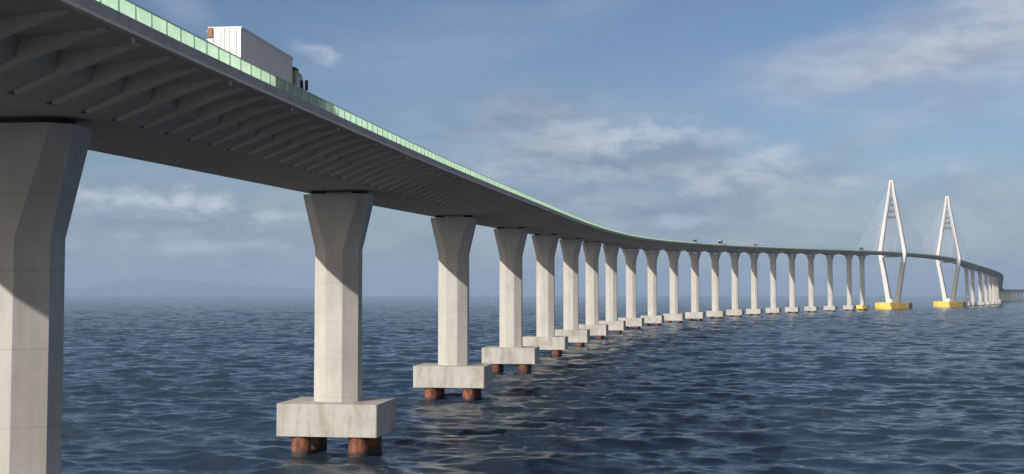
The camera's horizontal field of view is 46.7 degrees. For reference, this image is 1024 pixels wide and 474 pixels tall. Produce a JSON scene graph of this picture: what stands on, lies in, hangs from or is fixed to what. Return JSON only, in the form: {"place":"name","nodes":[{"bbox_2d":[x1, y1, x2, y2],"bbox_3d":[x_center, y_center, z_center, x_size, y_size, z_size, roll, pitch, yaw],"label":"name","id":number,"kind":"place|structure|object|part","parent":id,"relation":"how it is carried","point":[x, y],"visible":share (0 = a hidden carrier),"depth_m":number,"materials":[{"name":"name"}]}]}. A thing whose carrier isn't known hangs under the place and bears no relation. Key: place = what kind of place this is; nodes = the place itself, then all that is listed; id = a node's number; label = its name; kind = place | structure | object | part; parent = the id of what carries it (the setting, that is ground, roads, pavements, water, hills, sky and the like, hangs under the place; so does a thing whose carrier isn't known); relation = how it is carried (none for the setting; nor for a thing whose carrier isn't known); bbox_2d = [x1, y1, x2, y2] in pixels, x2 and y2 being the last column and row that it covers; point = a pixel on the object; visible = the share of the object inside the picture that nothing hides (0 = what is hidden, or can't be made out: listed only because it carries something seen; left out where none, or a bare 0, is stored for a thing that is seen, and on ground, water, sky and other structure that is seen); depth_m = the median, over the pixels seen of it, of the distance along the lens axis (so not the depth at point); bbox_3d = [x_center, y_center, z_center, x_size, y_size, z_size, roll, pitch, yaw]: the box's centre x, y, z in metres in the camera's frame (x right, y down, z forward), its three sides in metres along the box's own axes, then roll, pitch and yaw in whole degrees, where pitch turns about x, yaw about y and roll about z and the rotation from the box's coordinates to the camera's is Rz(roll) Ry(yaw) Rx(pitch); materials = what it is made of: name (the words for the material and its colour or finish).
{"place":"outdoors","nodes":[
{"label":"outdoors","id":0,"kind":"place"},
{"bbox_2d":[64,278,314,294],"bbox_3d":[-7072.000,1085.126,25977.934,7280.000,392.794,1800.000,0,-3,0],"label":"hills","id":1,"kind":"structure","parent":0,"point":[145,286],"depth_m":25408.05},
{"bbox_2d":[61,295,1023,473],"bbox_3d":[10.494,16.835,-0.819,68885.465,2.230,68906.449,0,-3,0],"label":"water","id":2,"kind":"structure","parent":0,"point":[179,384],"depth_m":205.58,"materials":[{"name":"blue liquid"}]},
{"bbox_2d":[0,118,91,473],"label":"bridge pier","id":3,"kind":"structure","parent":2,"relation":"in","point":[42,162],"depth_m":60.90,"materials":[{"name":"concrete"}]},
{"bbox_2d":[276,190,395,457],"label":"bridge pier","id":4,"kind":"structure","parent":2,"relation":"in","point":[337,405],"depth_m":125.16,"materials":[{"name":"concrete"}]},
{"bbox_2d":[413,215,492,400],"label":"bridge pier","id":5,"kind":"structure","parent":2,"relation":"in","point":[453,367],"depth_m":189.46,"materials":[{"name":"concrete"}]},
{"bbox_2d":[482,227,539,372],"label":"bridge pier","id":6,"kind":"structure","parent":2,"relation":"in","point":[510,349],"depth_m":253.76,"materials":[{"name":"concrete"}]},
{"bbox_2d":[523,234,567,357],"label":"bridge pier","id":7,"kind":"structure","parent":2,"relation":"in","point":[545,337],"depth_m":318.15,"materials":[{"name":"concrete"}]},
{"bbox_2d":[555,238,589,346],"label":"bridge pier","id":8,"kind":"structure","parent":2,"relation":"in","point":[571,330],"depth_m":382.36,"materials":[{"name":"concrete"}]},
{"bbox_2d":[579,241,607,338],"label":"bridge pier","id":9,"kind":"structure","parent":2,"relation":"in","point":[592,253],"depth_m":446.38,"materials":[{"name":"concrete"}]},
{"bbox_2d":[599,244,625,333],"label":"bridge pier","id":10,"kind":"structure","parent":2,"relation":"in","point":[611,251],"depth_m":510.04,"materials":[{"name":"concrete"}]},
{"bbox_2d":[618,249,643,328],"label":"bridge pier","id":11,"kind":"structure","parent":2,"relation":"in","point":[630,255],"depth_m":573.23,"materials":[{"name":"concrete"}]},
{"bbox_2d":[641,251,663,325],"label":"bridge pier","id":12,"kind":"structure","parent":2,"relation":"in","point":[652,316],"depth_m":635.74,"materials":[{"name":"concrete"}]},
{"bbox_2d":[663,251,684,322],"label":"bridge pier","id":13,"kind":"structure","parent":2,"relation":"in","point":[673,315],"depth_m":697.44,"materials":[{"name":"concrete"}]},
{"bbox_2d":[685,252,704,320],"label":"bridge pier","id":14,"kind":"structure","parent":2,"relation":"in","point":[694,313],"depth_m":758.64,"materials":[{"name":"concrete"}]},
{"bbox_2d":[706,253,724,318],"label":"bridge pier","id":15,"kind":"structure","parent":2,"relation":"in","point":[715,311],"depth_m":819.20,"materials":[{"name":"concrete"}]},
{"bbox_2d":[726,253,743,316],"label":"bridge pier","id":16,"kind":"structure","parent":2,"relation":"in","point":[735,310],"depth_m":879.31,"materials":[{"name":"concrete"}]},
{"bbox_2d":[746,254,762,315],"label":"bridge pier","id":17,"kind":"structure","parent":2,"relation":"in","point":[754,309],"depth_m":938.68,"materials":[{"name":"concrete"}]},
{"bbox_2d":[766,254,781,314],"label":"bridge pier","id":18,"kind":"structure","parent":2,"relation":"in","point":[773,308],"depth_m":997.29,"materials":[{"name":"concrete"}]},
{"bbox_2d":[785,254,799,312],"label":"bridge pier","id":19,"kind":"structure","parent":2,"relation":"in","point":[792,307],"depth_m":1055.07,"materials":[{"name":"concrete"}]},
{"bbox_2d":[804,255,818,311],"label":"bridge pier","id":20,"kind":"structure","parent":2,"relation":"in","point":[810,307],"depth_m":1112.13,"materials":[{"name":"concrete"}]},
{"bbox_2d":[824,255,836,311],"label":"bridge pier","id":21,"kind":"structure","parent":2,"relation":"in","point":[830,306],"depth_m":1168.15,"materials":[{"name":"concrete"}]},
{"bbox_2d":[843,256,855,310],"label":"bridge pier","id":22,"kind":"structure","parent":2,"relation":"in","point":[848,306],"depth_m":1223.12,"materials":[{"name":"concrete"}]},
{"bbox_2d":[856,256,868,309],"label":"bridge pier","id":23,"kind":"structure","parent":2,"relation":"in","point":[862,305],"depth_m":1260.76,"materials":[{"name":"concrete"}]},
{"bbox_2d":[856,180,925,308],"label":"bridge pylon","id":24,"kind":"object","parent":2,"relation":"in","point":[891,303],"visible":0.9,"depth_m":1353.81,"materials":[{"name":"concrete"}]},
{"bbox_2d":[0,0,1023,291],"bbox_3d":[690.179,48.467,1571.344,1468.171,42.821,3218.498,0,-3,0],"label":"bridge deck","id":25,"kind":"structure","parent":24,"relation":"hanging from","point":[116,82],"depth_m":74.03,"materials":[{"name":"concrete"}]},
{"bbox_2d":[206,26,307,89],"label":"box truck","id":26,"kind":"object","parent":25,"relation":"on","point":[247,45],"visible":0.36,"depth_m":73.26,"materials":[{"name":"white paint"}]},
{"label":"rear door","id":27,"kind":"part","parent":26,"relation":"part of","materials":[{"name":"white paint"}]},
{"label":"rear door","id":28,"kind":"part","parent":26,"relation":"part of","materials":[{"name":"white paint"}]},
{"bbox_2d":[97,0,1023,289],"bbox_3d":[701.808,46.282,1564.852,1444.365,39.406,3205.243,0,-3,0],"label":"screen fence","id":29,"kind":"object","parent":25,"relation":"on","point":[169,28],"visible":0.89,"depth_m":75.14,"materials":[{"name":"glass"}]},
{"bbox_2d":[919,196,971,306],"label":"bridge pylon","id":30,"kind":"object","parent":2,"relation":"in","point":[949,302],"visible":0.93,"depth_m":1578.29,"materials":[{"name":"concrete"}]},
{"bbox_2d":[963,268,971,305],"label":"bridge pier","id":31,"kind":"structure","parent":2,"relation":"in","point":[966,270],"depth_m":1674.16,"materials":[{"name":"concrete"}]},
{"bbox_2d":[970,269,977,305],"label":"bridge pier","id":32,"kind":"structure","parent":2,"relation":"in","point":[972,272],"depth_m":1712.50,"materials":[{"name":"concrete"}]},
{"bbox_2d":[977,271,984,305],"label":"bridge pier","id":33,"kind":"structure","parent":2,"relation":"in","point":[980,302],"depth_m":1768.33,"materials":[{"name":"concrete"}]},
{"bbox_2d":[983,273,990,304],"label":"bridge pier","id":34,"kind":"structure","parent":2,"relation":"in","point":[986,287],"depth_m":1825.23,"materials":[{"name":"concrete"}]},
{"bbox_2d":[988,275,994,304],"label":"bridge pier","id":35,"kind":"structure","parent":2,"relation":"in","point":[990,288],"depth_m":1882.84,"materials":[{"name":"concrete"}]},
{"bbox_2d":[991,276,997,304],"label":"bridge pier","id":36,"kind":"structure","parent":2,"relation":"in","point":[993,290],"depth_m":1941.10,"materials":[{"name":"concrete"}]},
{"bbox_2d":[995,277,998,303],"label":"bridge pier","id":37,"kind":"structure","parent":2,"relation":"in","point":[996,289],"depth_m":1999.79,"materials":[{"name":"concrete"}]},
{"bbox_2d":[64,0,1023,294],"label":"sky","id":38,"kind":"structure","parent":0,"point":[773,123],"materials":[{"name":"blue"}]}
]}

